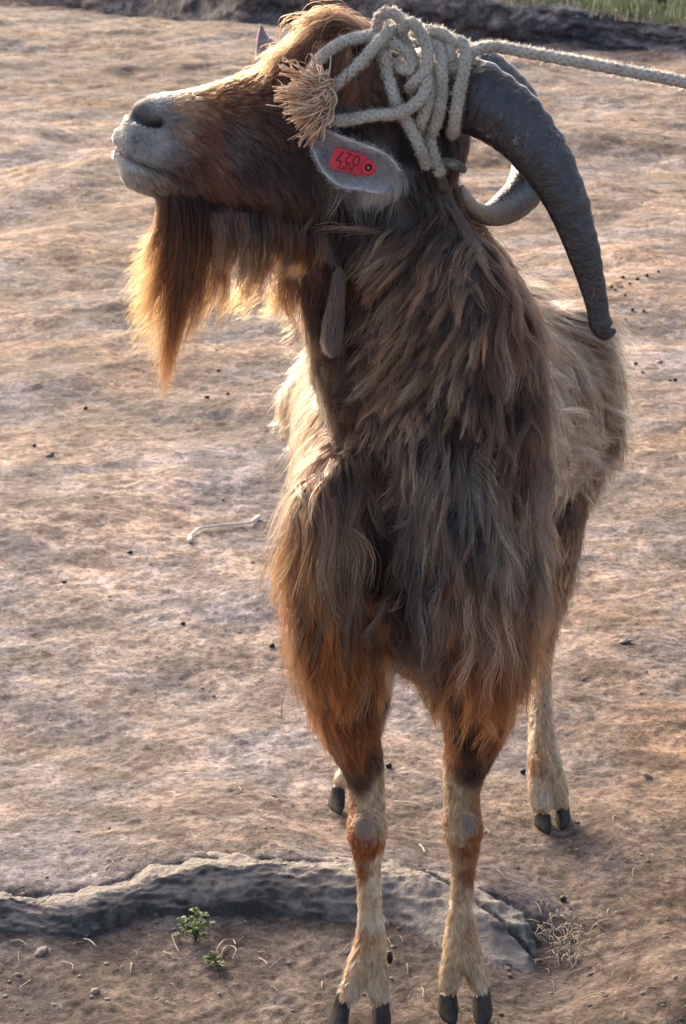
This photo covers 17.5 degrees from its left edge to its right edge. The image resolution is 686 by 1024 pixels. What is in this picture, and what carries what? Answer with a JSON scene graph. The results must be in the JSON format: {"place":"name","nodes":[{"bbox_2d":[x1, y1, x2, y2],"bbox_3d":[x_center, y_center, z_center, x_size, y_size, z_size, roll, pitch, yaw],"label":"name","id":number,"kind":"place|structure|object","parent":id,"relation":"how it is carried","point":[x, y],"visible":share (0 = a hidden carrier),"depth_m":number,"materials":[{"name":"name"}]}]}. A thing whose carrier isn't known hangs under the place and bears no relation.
{"place":"outdoors","nodes":[
{"label":"outdoors","id":0,"kind":"place"},
{"bbox_2d":[0,0,685,1023],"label":"ground","id":1,"kind":"structure","parent":0,"point":[76,216],"depth_m":4.20,"materials":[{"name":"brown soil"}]},
{"bbox_2d":[33,946,47,956],"bbox_3d":[-0.397,0.580,2.932,0.017,0.009,0.024,-3,22,33],"label":"stone","id":2,"kind":"object","parent":1,"relation":"on","point":[41,951],"visible":1,"depth_m":2.93,"materials":[{"name":"grey stone"}]},
{"bbox_2d":[83,938,96,946],"bbox_3d":[-0.336,0.571,2.957,0.002,0.005,0.029,-14,22,-38],"label":"straw","id":3,"kind":"object","parent":1,"relation":"on","point":[93,943],"visible":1,"depth_m":2.95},
{"bbox_2d":[90,988,100,993],"bbox_3d":[-0.316,0.611,2.837,0.016,0.008,0.011,-15,23,-40],"label":"stone","id":4,"kind":"object","parent":1,"relation":"on","point":[95,991],"visible":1,"depth_m":2.83,"materials":[{"name":"grey stone"}]},
{"bbox_2d":[173,907,215,939],"bbox_3d":[-0.199,0.551,2.967,0.050,0.044,0.051,16,23,42],"label":"seedling","id":5,"kind":"object","parent":1,"relation":"on","point":[194,927],"visible":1,"depth_m":2.97,"materials":[{"name":"green plant"}]},
{"bbox_2d":[203,951,226,968],"bbox_3d":[-0.167,0.586,2.905,0.032,0.018,0.038,0,17,0],"label":"seedling","id":6,"kind":"object","parent":1,"relation":"on","point":[212,957],"visible":1,"depth_m":2.90,"materials":[{"name":"green plant"}]},
{"bbox_2d":[187,515,260,542],"bbox_3d":[-0.267,0.032,4.773,0.058,0.014,0.240,13,21,37],"label":"twig","id":7,"kind":"object","parent":1,"relation":"on","point":[190,535],"visible":1,"depth_m":4.79,"materials":[{"name":"beige wood"}]},
{"bbox_2d":[216,939,235,952],"bbox_3d":[-0.156,0.576,2.948,0.020,0.007,0.053,10,20,30],"label":"dry root","id":8,"kind":"object","parent":1,"relation":"on","point":[224,940],"visible":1,"depth_m":2.96,"materials":[{"name":"beige plant"}]},
{"bbox_2d":[220,945,236,960],"bbox_3d":[-0.150,0.582,2.932,0.018,0.008,0.053,3,17,11],"label":"dry root","id":9,"kind":"object","parent":1,"relation":"on","point":[227,946],"visible":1,"depth_m":2.94,"materials":[{"name":"beige plant"}]},
{"bbox_2d":[0,851,536,972],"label":"rock ledge","id":10,"kind":"object","parent":1,"relation":"on","point":[238,883],"visible":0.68,"depth_m":3.04,"materials":[{"name":"grey stone"}]},
{"bbox_2d":[0,446,685,1021],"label":"twig litter","id":11,"kind":"object","parent":1,"relation":"on","point":[330,824],"visible":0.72,"depth_m":3.31,"materials":[{"name":"brown wood"}]},
{"bbox_2d":[111,0,652,1023],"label":"goat","id":12,"kind":"object","parent":1,"relation":"on","point":[453,414],"visible":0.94,"depth_m":2.46},
{"bbox_2d":[266,4,685,194],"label":"rope","id":13,"kind":"object","parent":12,"relation":"attached to","point":[311,92],"visible":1,"depth_m":2.30,"materials":[{"name":"fabric"}]},
{"bbox_2d":[394,801,426,807],"bbox_3d":[0.103,0.445,3.388,0.053,0.007,0.002,5,18,17],"label":"straw","id":14,"kind":"object","parent":1,"relation":"on","point":[411,803],"visible":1,"depth_m":3.39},
{"bbox_2d":[520,768,525,773],"bbox_3d":[0.284,0.409,3.515,0.010,0.010,0.012,-2,17,-8],"label":"dung pellet","id":15,"kind":"object","parent":1,"relation":"on","point":[522,770],"visible":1,"depth_m":3.51},
{"bbox_2d":[559,895,566,901],"bbox_3d":[0.305,0.537,3.089,0.011,0.009,0.011,-7,18,-22],"label":"dung pellet","id":16,"kind":"object","parent":1,"relation":"on","point":[563,898],"visible":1,"depth_m":3.08},
{"bbox_2d":[506,897,627,968],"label":"straw litter","id":17,"kind":"object","parent":1,"relation":"on","point":[557,943],"visible":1,"depth_m":2.99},
{"bbox_2d":[618,639,632,643],"bbox_3d":[0.513,0.235,4.034,0.028,0.010,0.016,-11,5,18],"label":"stone","id":18,"kind":"object","parent":1,"relation":"on","point":[624,641],"visible":1,"depth_m":4.03,"materials":[{"name":"grey stone"}]},
{"bbox_2d":[642,772,652,779],"bbox_3d":[0.478,0.414,3.489,0.013,0.008,0.020,-19,47,-40],"label":"stone","id":19,"kind":"object","parent":1,"relation":"on","point":[648,776],"visible":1,"depth_m":3.49,"materials":[{"name":"grey stone"}]},
{"bbox_2d":[36,0,685,50],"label":"earth bank","id":20,"kind":"structure","parent":0,"point":[520,24],"depth_m":15.70,"materials":[{"name":"soil"}]},
{"bbox_2d":[656,0,665,15],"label":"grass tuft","id":21,"kind":"object","parent":20,"relation":"on","point":[661,6],"depth_m":15.52,"materials":[{"name":"plant"}]},
{"bbox_2d":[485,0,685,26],"bbox_3d":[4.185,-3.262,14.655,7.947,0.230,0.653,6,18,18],"label":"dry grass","id":22,"kind":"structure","parent":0,"point":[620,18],"depth_m":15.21,"materials":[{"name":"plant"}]},
{"bbox_2d":[505,0,685,24],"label":"grass","id":23,"kind":"structure","parent":0,"point":[641,7],"depth_m":15.36,"materials":[{"name":"green plant"}]}
]}

